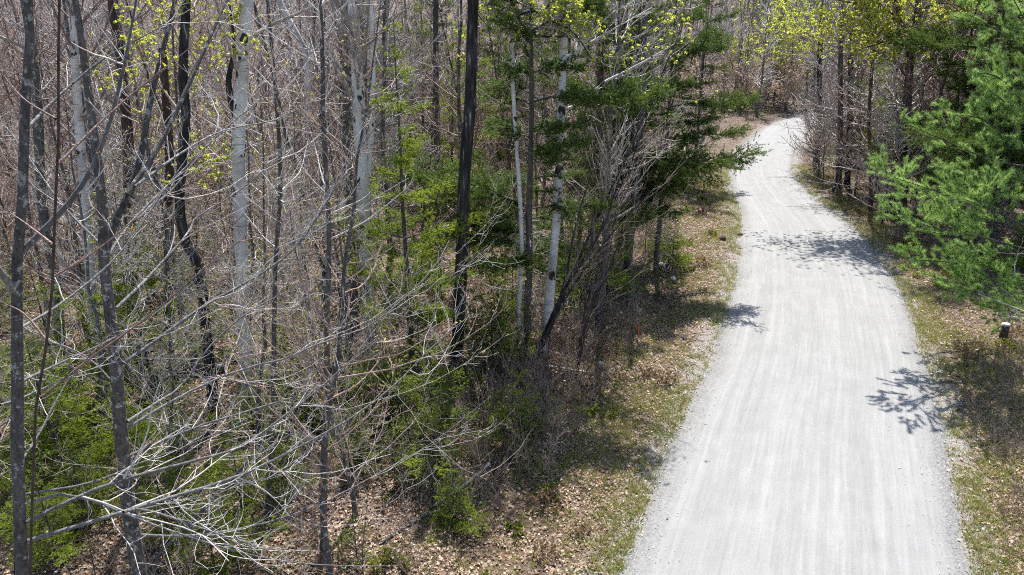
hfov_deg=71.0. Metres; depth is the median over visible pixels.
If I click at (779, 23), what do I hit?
yellow green tree
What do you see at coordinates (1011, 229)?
brush bush
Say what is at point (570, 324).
sapling
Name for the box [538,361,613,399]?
brush bush
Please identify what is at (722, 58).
young hardwood
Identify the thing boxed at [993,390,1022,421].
brush bush
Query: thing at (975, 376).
brush bush
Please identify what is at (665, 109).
young hardwood
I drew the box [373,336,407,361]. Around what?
brush bush
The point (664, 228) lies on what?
young fir
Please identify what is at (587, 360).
brush bush
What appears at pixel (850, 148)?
young hardwood
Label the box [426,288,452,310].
brush bush
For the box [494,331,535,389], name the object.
sapling
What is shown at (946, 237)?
sapling
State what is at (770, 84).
tan leaved beech
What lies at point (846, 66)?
bare tree
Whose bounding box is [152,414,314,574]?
leaning grey stem
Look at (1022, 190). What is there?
spruce tree
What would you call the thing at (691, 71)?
tan leaved beech
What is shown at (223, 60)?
birch tree
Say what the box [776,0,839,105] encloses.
yellow green tree
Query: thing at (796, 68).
tan leaved beech
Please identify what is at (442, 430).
brush bush
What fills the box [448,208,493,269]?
young fir
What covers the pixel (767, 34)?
yellow green tree
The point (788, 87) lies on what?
tan leaved beech
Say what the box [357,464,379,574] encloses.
sapling
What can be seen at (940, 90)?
bare tree
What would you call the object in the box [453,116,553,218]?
young hardwood
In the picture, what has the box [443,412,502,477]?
brush bush
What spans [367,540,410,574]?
verge plant
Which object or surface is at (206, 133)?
young hardwood
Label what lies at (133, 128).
yellow green tree
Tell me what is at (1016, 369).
brush bush
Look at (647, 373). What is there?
verge plant
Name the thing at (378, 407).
sapling
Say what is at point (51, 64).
young hardwood
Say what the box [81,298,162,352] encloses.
young fir
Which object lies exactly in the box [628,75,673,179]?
young hardwood
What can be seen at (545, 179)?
bare tree
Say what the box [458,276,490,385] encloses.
sapling
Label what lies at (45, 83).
young hardwood
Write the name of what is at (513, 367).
brush bush
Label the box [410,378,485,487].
sapling
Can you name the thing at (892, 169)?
young hardwood
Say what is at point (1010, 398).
brush bush
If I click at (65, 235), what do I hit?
young hardwood
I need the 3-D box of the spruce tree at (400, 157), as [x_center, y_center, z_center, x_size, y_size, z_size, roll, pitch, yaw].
[-2.656,-1.884,18.308,3.806,9.281,3.816,17,27,39]
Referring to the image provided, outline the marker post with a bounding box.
[999,322,1010,340]
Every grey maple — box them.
[216,0,356,514]
[240,0,413,558]
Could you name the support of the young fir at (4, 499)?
on the ground at (760, 122)
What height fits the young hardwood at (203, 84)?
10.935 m
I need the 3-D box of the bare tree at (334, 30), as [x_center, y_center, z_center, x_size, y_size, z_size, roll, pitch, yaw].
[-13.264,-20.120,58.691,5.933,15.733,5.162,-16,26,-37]
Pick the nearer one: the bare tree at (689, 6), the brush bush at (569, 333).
the brush bush at (569, 333)
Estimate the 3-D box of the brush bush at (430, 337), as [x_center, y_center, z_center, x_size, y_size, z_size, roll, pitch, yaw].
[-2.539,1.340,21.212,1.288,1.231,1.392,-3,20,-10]
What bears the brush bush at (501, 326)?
on the ground at (760, 122)
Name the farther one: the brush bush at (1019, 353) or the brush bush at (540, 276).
the brush bush at (540, 276)
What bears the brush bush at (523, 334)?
on the ground at (760, 122)
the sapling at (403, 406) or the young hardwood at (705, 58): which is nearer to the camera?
the sapling at (403, 406)
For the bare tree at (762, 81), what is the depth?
71.16 m
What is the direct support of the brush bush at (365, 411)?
on the ground at (760, 122)
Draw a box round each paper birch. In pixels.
[11,0,158,394]
[199,0,324,405]
[275,0,422,361]
[517,0,674,355]
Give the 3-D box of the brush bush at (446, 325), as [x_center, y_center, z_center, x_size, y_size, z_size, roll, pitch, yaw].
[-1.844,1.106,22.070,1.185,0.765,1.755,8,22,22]
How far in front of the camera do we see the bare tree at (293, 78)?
35.34 m
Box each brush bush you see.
[75,516,150,574]
[126,511,207,574]
[126,540,197,574]
[155,497,213,525]
[207,551,271,574]
[224,508,278,571]
[244,419,313,497]
[271,481,332,542]
[283,437,319,476]
[293,436,342,491]
[296,527,388,574]
[343,338,387,370]
[344,389,389,431]
[364,349,417,388]
[370,343,447,411]
[372,480,427,537]
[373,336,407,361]
[376,433,426,491]
[377,355,415,407]
[379,431,421,456]
[383,370,423,424]
[385,403,428,449]
[385,510,432,569]
[386,399,463,473]
[387,548,445,574]
[396,389,438,429]
[405,436,480,510]
[406,320,445,352]
[411,338,471,381]
[417,419,461,441]
[419,373,459,409]
[421,373,457,405]
[423,287,452,324]
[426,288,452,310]
[429,345,465,378]
[429,371,475,388]
[430,314,469,336]
[434,336,475,364]
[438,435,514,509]
[440,513,504,551]
[441,419,499,457]
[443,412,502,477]
[444,418,476,440]
[445,368,487,410]
[447,419,528,459]
[452,359,528,443]
[458,407,497,440]
[463,362,509,410]
[465,295,484,316]
[465,307,507,342]
[466,442,515,496]
[468,269,492,294]
[468,333,515,378]
[470,270,484,293]
[470,284,508,317]
[472,358,533,398]
[472,433,509,472]
[473,272,523,322]
[473,304,516,341]
[473,349,555,426]
[473,373,510,399]
[476,382,525,411]
[481,341,516,374]
[487,369,537,415]
[497,292,536,331]
[498,353,547,399]
[500,333,549,384]
[501,428,535,466]
[503,391,558,438]
[505,392,566,447]
[506,405,567,480]
[508,304,541,330]
[508,323,539,350]
[508,383,560,399]
[510,284,544,311]
[510,312,585,376]
[510,350,566,390]
[514,394,555,429]
[515,262,547,300]
[515,283,566,323]
[515,337,539,365]
[519,349,574,407]
[519,378,590,440]
[522,320,597,396]
[522,398,593,459]
[530,290,593,360]
[530,364,582,414]
[531,323,579,349]
[532,254,545,284]
[532,278,560,307]
[532,280,577,326]
[533,327,603,361]
[534,375,586,405]
[534,377,586,414]
[536,356,588,384]
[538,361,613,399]
[539,300,579,340]
[539,349,571,372]
[549,313,600,352]
[556,303,600,341]
[558,354,616,408]
[561,294,594,324]
[562,342,602,369]
[565,301,593,324]
[566,310,621,351]
[572,329,626,360]
[579,324,614,363]
[584,356,629,395]
[591,302,625,335]
[596,338,634,367]
[603,289,648,335]
[603,298,651,340]
[605,284,647,329]
[605,303,635,329]
[610,256,645,299]
[614,314,648,356]
[628,288,651,309]
[637,230,655,246]
[637,232,660,254]
[645,220,674,239]
[855,188,866,200]
[865,202,889,215]
[884,219,913,239]
[900,232,934,244]
[921,221,947,245]
[931,235,963,259]
[936,275,961,294]
[945,289,974,306]
[954,386,985,399]
[962,386,994,415]
[963,368,985,385]
[964,354,985,372]
[966,407,1006,441]
[967,325,994,348]
[973,414,993,431]
[978,360,1015,396]
[979,352,1011,379]
[982,340,1013,370]
[983,246,1010,269]
[984,408,1023,459]
[987,434,1019,461]
[992,490,1023,529]
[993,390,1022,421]
[995,365,1023,390]
[996,308,1013,321]
[1000,381,1023,405]
[1000,517,1023,552]
[1000,543,1016,570]
[1001,346,1023,381]
[1001,416,1020,432]
[1002,212,1023,240]
[1002,330,1023,345]
[1003,426,1023,446]
[1006,475,1023,504]
[1010,356,1023,373]
[1011,335,1023,354]
[1013,505,1023,527]
[1014,342,1023,363]
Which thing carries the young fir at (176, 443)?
on the ground at (760, 122)
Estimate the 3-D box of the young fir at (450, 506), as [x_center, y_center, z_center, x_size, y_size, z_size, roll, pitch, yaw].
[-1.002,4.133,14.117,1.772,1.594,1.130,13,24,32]
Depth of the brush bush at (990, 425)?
16.62 m
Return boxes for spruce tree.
[311,6,405,123]
[315,19,492,374]
[369,0,462,175]
[374,0,682,356]
[389,4,445,123]
[402,19,498,225]
[404,0,497,113]
[443,14,509,168]
[461,2,536,166]
[462,3,494,121]
[482,0,574,204]
[534,0,771,279]
[547,4,660,237]
[552,0,680,250]
[563,0,766,274]
[567,1,659,137]
[622,0,671,131]
[638,0,673,117]
[667,0,754,184]
[843,18,895,161]
[844,0,993,138]
[848,2,928,110]
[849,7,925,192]
[865,0,1020,223]
[876,0,1023,245]
[887,1,1023,265]
[908,1,1022,235]
[938,5,1023,237]
[958,20,1023,215]
[980,3,1022,59]
[1012,164,1023,243]
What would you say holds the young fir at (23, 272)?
on the ground at (760, 122)
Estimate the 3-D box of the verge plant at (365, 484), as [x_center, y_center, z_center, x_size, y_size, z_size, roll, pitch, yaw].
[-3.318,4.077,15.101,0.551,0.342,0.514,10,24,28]
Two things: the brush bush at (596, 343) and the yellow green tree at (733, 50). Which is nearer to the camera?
the brush bush at (596, 343)
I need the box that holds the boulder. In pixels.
[576,274,597,297]
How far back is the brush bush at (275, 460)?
14.88 m
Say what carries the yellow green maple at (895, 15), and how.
on the ground at (760, 122)
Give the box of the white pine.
[863,0,1023,335]
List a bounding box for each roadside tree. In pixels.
[768,0,867,166]
[786,0,886,188]
[800,0,896,187]
[808,0,929,210]
[843,0,982,222]
[850,0,967,198]
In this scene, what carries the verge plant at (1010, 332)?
on the ground at (760, 122)
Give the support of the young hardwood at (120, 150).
on the ground at (760, 122)
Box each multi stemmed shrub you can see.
[527,0,704,373]
[571,113,684,377]
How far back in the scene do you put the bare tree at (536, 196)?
27.65 m
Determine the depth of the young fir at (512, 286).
22.80 m
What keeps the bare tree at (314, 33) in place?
on the ground at (760, 122)
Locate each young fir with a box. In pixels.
[0,253,131,433]
[0,267,34,334]
[0,333,154,516]
[0,344,31,405]
[0,383,75,490]
[0,434,136,558]
[0,452,95,573]
[0,471,11,535]
[3,252,39,289]
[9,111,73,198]
[24,184,221,408]
[43,361,110,442]
[55,183,114,262]
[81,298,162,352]
[88,378,168,481]
[117,155,217,292]
[132,427,220,548]
[135,362,220,455]
[159,271,285,371]
[160,478,290,574]
[162,416,204,476]
[183,418,266,518]
[219,370,302,445]
[224,206,290,284]
[225,128,277,207]
[233,355,343,441]
[241,400,317,507]
[247,284,394,414]
[328,395,381,470]
[328,510,381,572]
[338,203,387,274]
[347,309,461,404]
[347,321,416,429]
[356,426,425,500]
[374,153,388,191]
[377,331,493,487]
[392,207,477,303]
[392,217,411,248]
[397,196,447,220]
[417,461,493,539]
[437,286,538,383]
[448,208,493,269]
[450,267,543,374]
[454,349,485,401]
[475,367,565,463]
[482,233,535,317]
[486,165,510,215]
[497,152,545,205]
[536,237,580,272]
[541,263,585,321]
[544,229,587,297]
[559,161,647,301]
[642,217,695,256]
[643,217,699,269]
[644,97,673,149]
[967,200,999,234]
[992,222,1023,273]
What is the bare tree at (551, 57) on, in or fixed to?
on the ground at (760, 122)
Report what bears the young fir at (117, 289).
on the ground at (760, 122)
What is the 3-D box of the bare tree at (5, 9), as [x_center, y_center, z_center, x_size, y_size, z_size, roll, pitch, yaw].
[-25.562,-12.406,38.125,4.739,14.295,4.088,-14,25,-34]
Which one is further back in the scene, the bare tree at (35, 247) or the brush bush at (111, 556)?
the bare tree at (35, 247)
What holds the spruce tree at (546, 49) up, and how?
on the ground at (760, 122)
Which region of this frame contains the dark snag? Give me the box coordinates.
[157,48,202,366]
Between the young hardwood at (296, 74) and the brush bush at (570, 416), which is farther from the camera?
the young hardwood at (296, 74)
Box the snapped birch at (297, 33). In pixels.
[276,0,317,301]
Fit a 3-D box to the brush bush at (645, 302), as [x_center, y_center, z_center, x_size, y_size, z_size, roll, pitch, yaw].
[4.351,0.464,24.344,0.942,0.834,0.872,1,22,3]
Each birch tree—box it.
[0,0,62,207]
[0,0,69,277]
[43,0,122,187]
[82,1,148,97]
[139,0,289,256]
[149,0,195,65]
[189,0,215,99]
[193,3,236,169]
[205,1,234,133]
[305,1,497,259]
[373,0,401,186]
[396,10,430,101]
[484,37,557,139]
[615,0,673,133]
[653,0,676,135]
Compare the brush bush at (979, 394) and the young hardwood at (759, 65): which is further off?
the young hardwood at (759, 65)
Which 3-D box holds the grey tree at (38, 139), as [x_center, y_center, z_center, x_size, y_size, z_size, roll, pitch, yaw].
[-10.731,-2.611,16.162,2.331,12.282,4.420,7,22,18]
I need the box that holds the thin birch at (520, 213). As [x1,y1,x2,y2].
[476,1,528,358]
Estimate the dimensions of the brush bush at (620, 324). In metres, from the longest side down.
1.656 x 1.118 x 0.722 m
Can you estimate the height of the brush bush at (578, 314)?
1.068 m
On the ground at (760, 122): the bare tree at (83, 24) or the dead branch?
the bare tree at (83, 24)
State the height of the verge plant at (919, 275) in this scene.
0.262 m
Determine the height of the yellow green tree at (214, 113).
8.549 m
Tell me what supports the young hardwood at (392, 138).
on the ground at (760, 122)
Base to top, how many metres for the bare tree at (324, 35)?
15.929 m
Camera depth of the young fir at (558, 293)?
22.93 m
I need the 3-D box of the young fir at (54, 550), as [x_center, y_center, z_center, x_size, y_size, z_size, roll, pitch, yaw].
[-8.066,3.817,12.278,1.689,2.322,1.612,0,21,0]
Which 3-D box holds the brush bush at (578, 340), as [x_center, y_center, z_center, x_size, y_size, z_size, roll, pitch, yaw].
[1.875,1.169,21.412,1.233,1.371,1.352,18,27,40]
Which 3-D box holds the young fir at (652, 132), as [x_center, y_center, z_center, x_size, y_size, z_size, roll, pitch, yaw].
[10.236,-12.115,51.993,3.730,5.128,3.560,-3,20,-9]
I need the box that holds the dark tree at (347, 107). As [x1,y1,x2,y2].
[282,0,482,340]
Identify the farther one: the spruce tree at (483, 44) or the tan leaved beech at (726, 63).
the tan leaved beech at (726, 63)
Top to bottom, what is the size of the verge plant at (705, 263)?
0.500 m
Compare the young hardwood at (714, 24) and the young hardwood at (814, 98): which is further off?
the young hardwood at (714, 24)
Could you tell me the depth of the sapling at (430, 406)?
15.21 m
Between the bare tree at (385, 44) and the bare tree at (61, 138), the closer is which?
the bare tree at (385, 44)
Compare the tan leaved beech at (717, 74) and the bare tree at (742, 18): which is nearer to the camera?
the tan leaved beech at (717, 74)
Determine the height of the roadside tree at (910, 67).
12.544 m
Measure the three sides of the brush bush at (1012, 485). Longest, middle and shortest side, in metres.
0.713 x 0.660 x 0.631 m
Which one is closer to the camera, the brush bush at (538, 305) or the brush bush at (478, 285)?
the brush bush at (538, 305)
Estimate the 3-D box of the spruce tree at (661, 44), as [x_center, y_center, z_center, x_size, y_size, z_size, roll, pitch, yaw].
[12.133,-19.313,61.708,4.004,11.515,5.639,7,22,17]
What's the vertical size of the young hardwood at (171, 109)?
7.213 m
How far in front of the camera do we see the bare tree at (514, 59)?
44.25 m
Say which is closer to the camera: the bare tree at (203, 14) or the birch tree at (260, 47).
the birch tree at (260, 47)
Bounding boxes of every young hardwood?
[0,0,69,149]
[0,10,114,188]
[0,38,64,196]
[0,42,23,124]
[0,44,241,451]
[0,82,160,318]
[0,90,17,162]
[0,140,60,301]
[0,146,33,224]
[0,149,49,252]
[0,200,78,330]
[0,233,90,445]
[0,322,62,480]
[0,323,87,419]
[1,2,97,126]
[1,160,48,241]
[2,133,154,255]
[30,39,199,278]
[31,184,233,411]
[36,151,263,500]
[49,69,159,221]
[49,103,203,316]
[71,48,160,241]
[93,45,173,144]
[93,47,375,475]
[104,74,202,192]
[105,106,259,270]
[111,94,286,268]
[113,106,303,315]
[137,11,222,170]
[139,68,211,160]
[140,42,332,364]
[153,34,251,132]
[157,115,312,264]
[166,1,227,133]
[172,51,265,236]
[180,0,526,574]
[188,24,233,117]
[189,4,381,341]
[189,5,221,55]
[195,0,212,29]
[195,50,401,370]
[196,26,237,100]
[197,84,316,229]
[199,34,234,110]
[199,165,448,515]
[203,18,336,251]
[205,18,312,177]
[229,80,451,392]
[231,121,399,296]
[248,20,312,165]
[254,131,371,262]
[255,2,338,144]
[259,21,281,87]
[263,46,316,173]
[283,55,378,204]
[288,79,356,245]
[293,70,342,157]
[309,18,457,264]
[340,45,441,208]
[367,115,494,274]
[404,15,462,126]
[410,39,463,146]
[419,34,482,173]
[425,46,463,157]
[449,13,523,117]
[453,71,504,168]
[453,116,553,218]
[464,14,523,181]
[479,85,556,164]
[518,1,593,157]
[518,94,588,171]
[549,69,591,194]
[582,39,622,153]
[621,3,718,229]
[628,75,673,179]
[634,35,694,176]
[643,48,704,151]
[648,51,694,152]
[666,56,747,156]
[677,22,704,74]
[688,23,720,78]
[691,18,748,93]
[698,1,736,69]
[709,30,747,92]
[710,0,741,33]
[711,5,736,83]
[716,0,771,114]
[718,0,747,36]
[722,0,741,35]
[731,0,763,68]
[732,25,779,103]
[776,46,856,149]
[777,57,845,172]
[788,79,852,182]
[790,68,843,137]
[799,75,865,177]
[808,85,882,195]
[809,42,845,88]
[810,65,962,234]
[812,6,857,93]
[815,60,847,148]
[826,30,886,191]
[827,51,892,195]
[849,65,929,224]
[857,24,953,171]
[860,88,927,203]
[865,69,936,177]
[900,7,941,98]
[914,67,973,166]
[916,30,982,213]
[999,89,1023,219]
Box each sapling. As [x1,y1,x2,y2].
[0,0,277,574]
[0,477,14,574]
[24,353,74,456]
[64,247,86,345]
[67,442,120,574]
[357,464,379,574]
[364,344,395,516]
[371,378,393,434]
[389,345,423,473]
[392,441,423,513]
[403,427,427,501]
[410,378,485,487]
[413,448,435,526]
[414,396,429,490]
[419,338,442,479]
[422,413,443,510]
[433,328,451,386]
[447,341,467,461]
[447,361,469,422]
[453,395,523,507]
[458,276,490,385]
[465,238,487,315]
[476,134,502,223]
[478,478,501,523]
[491,332,518,427]
[493,136,513,181]
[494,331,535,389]
[507,415,531,481]
[528,371,557,436]
[548,294,580,358]
[566,301,603,383]
[589,212,610,301]
[610,276,623,341]
[640,179,663,264]
[652,99,680,205]
[927,207,967,264]
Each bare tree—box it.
[0,0,64,236]
[0,0,70,133]
[0,0,70,185]
[0,0,89,104]
[0,0,109,365]
[0,0,119,207]
[0,1,21,123]
[0,7,47,166]
[0,26,49,189]
[0,53,81,336]
[0,119,50,274]
[0,170,41,380]
[1,36,31,143]
[5,0,115,223]
[7,0,159,324]
[22,0,76,162]
[34,0,189,308]
[39,1,107,141]
[42,45,82,242]
[57,1,101,58]
[62,0,159,84]
[63,0,225,378]
[87,0,252,334]
[100,0,148,81]
[101,0,143,53]
[120,0,209,144]
[124,0,226,219]
[138,0,275,240]
[140,4,177,78]
[146,0,170,77]
[191,0,211,43]
[193,0,239,59]
[199,1,223,54]
[200,0,238,73]
[207,0,291,172]
[208,0,269,137]
[235,0,378,330]
[253,0,270,86]
[253,0,311,123]
[253,0,354,245]
[256,0,335,195]
[257,0,326,105]
[265,0,330,110]
[269,57,316,202]
[271,0,426,288]
[288,0,365,135]
[290,0,378,140]
[293,3,317,75]
[296,0,393,156]
[310,3,381,177]
[325,0,342,63]
[337,0,458,305]
[342,0,449,214]
[364,0,419,161]
[378,0,462,208]
[379,0,457,258]
[381,0,417,45]
[392,0,449,130]
[398,0,509,279]
[408,2,464,160]
[411,1,446,91]
[425,0,526,253]
[429,0,463,72]
[442,0,486,159]
[451,0,509,112]
[453,1,508,161]
[463,1,558,240]
[479,11,507,77]
[489,0,626,280]
[495,1,548,167]
[498,6,551,210]
[510,12,556,231]
[511,38,568,252]
[525,0,594,113]
[543,0,702,326]
[567,20,593,135]
[578,0,662,110]
[609,0,662,150]
[650,0,684,141]
[672,0,702,75]
[685,0,725,138]
[691,0,740,92]
[709,0,735,78]
[710,1,738,54]
[711,0,734,76]
[718,0,743,34]
[718,0,756,102]
[731,0,747,48]
[733,0,785,116]
[735,0,751,44]
[743,0,775,98]
[746,9,768,96]
[750,0,772,72]
[751,13,783,112]
[788,0,820,103]
[801,0,835,92]
[822,17,867,107]
[830,4,892,103]
[878,0,987,231]
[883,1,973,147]
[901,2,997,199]
[914,8,985,123]
[925,2,987,108]
[952,1,1000,69]
[954,8,999,98]
[967,3,1023,221]
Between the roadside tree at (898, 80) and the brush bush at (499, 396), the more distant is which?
the roadside tree at (898, 80)
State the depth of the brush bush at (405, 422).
16.85 m
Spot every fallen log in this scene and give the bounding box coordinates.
[136,363,226,382]
[380,507,446,543]
[412,407,528,439]
[431,462,489,508]
[545,365,588,372]
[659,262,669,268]
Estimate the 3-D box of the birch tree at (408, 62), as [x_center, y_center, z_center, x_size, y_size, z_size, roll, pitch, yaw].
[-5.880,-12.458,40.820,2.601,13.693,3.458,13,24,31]
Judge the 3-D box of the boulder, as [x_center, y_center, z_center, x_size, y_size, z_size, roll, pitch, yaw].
[2.678,-0.002,25.498,0.929,1.055,1.104,0,21,1]
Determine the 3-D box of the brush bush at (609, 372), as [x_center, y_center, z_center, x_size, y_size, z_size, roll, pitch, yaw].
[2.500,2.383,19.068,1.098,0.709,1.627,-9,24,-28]
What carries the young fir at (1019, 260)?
on the ground at (760, 122)
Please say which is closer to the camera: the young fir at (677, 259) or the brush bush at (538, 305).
the brush bush at (538, 305)
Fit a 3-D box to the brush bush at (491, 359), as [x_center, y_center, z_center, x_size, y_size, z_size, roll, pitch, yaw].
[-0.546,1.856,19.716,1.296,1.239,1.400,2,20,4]
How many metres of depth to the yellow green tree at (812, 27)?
86.91 m
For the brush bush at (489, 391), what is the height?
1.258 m
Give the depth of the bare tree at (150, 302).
22.66 m
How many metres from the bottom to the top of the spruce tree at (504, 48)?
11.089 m
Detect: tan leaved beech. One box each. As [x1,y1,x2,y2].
[664,59,706,117]
[685,62,727,108]
[687,55,724,93]
[708,38,745,92]
[718,44,744,94]
[728,60,769,107]
[730,54,769,110]
[745,70,785,119]
[749,49,786,106]
[768,54,805,114]
[773,50,810,110]
[776,52,814,109]
[781,48,811,108]
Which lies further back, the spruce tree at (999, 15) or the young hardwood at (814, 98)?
the young hardwood at (814, 98)
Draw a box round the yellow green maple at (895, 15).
[734,0,998,219]
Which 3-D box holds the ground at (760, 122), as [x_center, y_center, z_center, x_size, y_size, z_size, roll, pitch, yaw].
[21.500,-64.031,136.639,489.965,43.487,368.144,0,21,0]
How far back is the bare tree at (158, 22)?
83.02 m
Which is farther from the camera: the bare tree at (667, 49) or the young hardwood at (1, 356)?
the bare tree at (667, 49)
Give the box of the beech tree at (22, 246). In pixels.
[0,0,483,574]
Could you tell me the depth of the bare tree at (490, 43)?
61.71 m
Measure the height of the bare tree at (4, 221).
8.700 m
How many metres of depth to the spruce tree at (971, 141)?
26.58 m
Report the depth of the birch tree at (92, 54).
37.43 m
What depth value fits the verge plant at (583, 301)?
24.02 m
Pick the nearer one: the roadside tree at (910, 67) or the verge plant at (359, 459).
the verge plant at (359, 459)
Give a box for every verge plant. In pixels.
[345,472,367,490]
[353,445,380,467]
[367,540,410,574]
[464,437,494,465]
[481,568,518,574]
[504,520,531,541]
[528,481,566,514]
[532,537,564,563]
[533,482,561,502]
[568,519,592,540]
[569,298,584,310]
[570,402,599,419]
[601,406,618,420]
[613,370,630,381]
[635,365,657,378]
[654,369,679,388]
[664,301,679,308]
[683,265,696,271]
[685,204,695,211]
[693,206,707,213]
[693,254,711,267]
[696,194,707,200]
[697,188,707,193]
[888,237,904,244]
[900,239,916,248]
[904,229,920,236]
[912,273,924,278]
[939,270,952,278]
[952,338,976,351]
[963,346,990,364]
[973,339,988,346]
[991,340,1010,351]
[994,338,1015,349]
[996,330,1018,338]
[1011,322,1023,333]
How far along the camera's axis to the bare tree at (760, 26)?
81.17 m
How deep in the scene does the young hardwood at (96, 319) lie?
15.24 m
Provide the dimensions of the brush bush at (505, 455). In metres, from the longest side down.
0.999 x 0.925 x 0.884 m
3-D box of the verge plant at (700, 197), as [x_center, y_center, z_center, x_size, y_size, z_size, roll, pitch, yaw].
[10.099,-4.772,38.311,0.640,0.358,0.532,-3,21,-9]
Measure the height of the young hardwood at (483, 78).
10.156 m
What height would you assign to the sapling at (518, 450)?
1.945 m
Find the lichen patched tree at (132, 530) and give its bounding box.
[0,0,530,574]
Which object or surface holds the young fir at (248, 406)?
on the ground at (760, 122)
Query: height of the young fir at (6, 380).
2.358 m
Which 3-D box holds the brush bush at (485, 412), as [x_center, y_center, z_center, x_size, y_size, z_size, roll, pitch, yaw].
[-0.734,2.785,16.678,1.759,1.915,1.911,-8,22,-20]
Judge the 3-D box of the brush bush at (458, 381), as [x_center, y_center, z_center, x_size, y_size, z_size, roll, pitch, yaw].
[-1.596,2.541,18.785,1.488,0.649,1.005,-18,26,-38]
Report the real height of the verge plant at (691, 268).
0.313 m
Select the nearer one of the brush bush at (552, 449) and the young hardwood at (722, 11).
the brush bush at (552, 449)
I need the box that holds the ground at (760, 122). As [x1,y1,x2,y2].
[0,0,1023,574]
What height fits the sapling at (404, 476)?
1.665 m
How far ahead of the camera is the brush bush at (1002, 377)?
18.82 m
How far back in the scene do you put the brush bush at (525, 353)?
20.28 m
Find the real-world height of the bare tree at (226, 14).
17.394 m
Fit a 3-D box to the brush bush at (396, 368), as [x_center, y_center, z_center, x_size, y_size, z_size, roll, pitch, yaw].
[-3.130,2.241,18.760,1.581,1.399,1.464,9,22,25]
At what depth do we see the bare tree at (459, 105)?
24.29 m
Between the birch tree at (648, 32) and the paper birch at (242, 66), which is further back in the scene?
the birch tree at (648, 32)
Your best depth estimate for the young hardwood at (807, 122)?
44.29 m
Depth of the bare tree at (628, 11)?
50.28 m
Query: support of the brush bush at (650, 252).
on the ground at (760, 122)
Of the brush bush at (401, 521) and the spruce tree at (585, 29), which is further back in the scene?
the spruce tree at (585, 29)
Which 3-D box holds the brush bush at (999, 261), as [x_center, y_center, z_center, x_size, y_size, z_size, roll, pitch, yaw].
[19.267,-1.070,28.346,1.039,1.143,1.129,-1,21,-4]
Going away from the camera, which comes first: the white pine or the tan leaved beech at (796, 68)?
the white pine
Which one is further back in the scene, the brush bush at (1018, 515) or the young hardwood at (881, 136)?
the young hardwood at (881, 136)
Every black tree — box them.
[89,0,259,424]
[448,0,717,376]
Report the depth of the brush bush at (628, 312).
22.29 m
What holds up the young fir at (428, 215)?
on the ground at (760, 122)
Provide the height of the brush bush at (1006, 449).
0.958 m
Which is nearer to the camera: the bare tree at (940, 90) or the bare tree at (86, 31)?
the bare tree at (940, 90)
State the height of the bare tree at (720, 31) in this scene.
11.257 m
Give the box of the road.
[620,110,973,574]
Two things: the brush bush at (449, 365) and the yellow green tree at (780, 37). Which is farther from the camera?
the yellow green tree at (780, 37)
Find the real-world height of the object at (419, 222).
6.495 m
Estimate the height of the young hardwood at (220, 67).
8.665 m
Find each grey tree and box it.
[0,0,98,391]
[80,0,161,372]
[405,0,466,254]
[572,0,623,273]
[610,0,672,287]
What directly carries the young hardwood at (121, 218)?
on the ground at (760, 122)
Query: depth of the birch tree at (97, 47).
50.64 m
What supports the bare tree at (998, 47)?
on the ground at (760, 122)
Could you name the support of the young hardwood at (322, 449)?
on the ground at (760, 122)
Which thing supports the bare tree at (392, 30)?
on the ground at (760, 122)
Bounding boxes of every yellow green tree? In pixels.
[84,52,175,217]
[86,0,230,250]
[99,33,175,131]
[134,0,224,162]
[172,46,300,240]
[425,1,499,88]
[461,22,540,112]
[536,57,589,121]
[721,0,757,87]
[741,0,785,65]
[742,0,768,45]
[745,0,815,104]
[747,0,793,38]
[747,0,795,108]
[748,0,811,99]
[758,0,818,110]
[769,1,797,92]
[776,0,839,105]
[786,0,836,51]
[796,0,845,95]
[883,2,930,64]
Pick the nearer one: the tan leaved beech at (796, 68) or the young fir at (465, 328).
the young fir at (465, 328)
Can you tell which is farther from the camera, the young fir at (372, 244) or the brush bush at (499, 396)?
the young fir at (372, 244)
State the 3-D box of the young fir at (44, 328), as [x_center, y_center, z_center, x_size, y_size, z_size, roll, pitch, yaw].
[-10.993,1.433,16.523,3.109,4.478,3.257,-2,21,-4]
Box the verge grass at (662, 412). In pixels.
[362,162,1023,574]
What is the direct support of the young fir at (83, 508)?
on the ground at (760, 122)
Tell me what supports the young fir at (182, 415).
on the ground at (760, 122)
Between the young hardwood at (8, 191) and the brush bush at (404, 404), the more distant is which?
the young hardwood at (8, 191)
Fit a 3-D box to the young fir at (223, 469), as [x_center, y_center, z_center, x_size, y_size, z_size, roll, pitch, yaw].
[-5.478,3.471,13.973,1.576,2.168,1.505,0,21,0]
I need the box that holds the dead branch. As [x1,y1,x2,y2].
[966,241,1023,330]
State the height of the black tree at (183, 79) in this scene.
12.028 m
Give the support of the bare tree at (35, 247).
on the ground at (760, 122)
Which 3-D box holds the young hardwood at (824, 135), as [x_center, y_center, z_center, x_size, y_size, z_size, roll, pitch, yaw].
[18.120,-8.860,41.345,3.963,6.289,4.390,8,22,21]
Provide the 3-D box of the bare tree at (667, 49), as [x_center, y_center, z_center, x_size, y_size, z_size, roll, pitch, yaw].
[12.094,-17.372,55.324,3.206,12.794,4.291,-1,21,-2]
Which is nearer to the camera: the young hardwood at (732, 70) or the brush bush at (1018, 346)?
the brush bush at (1018, 346)

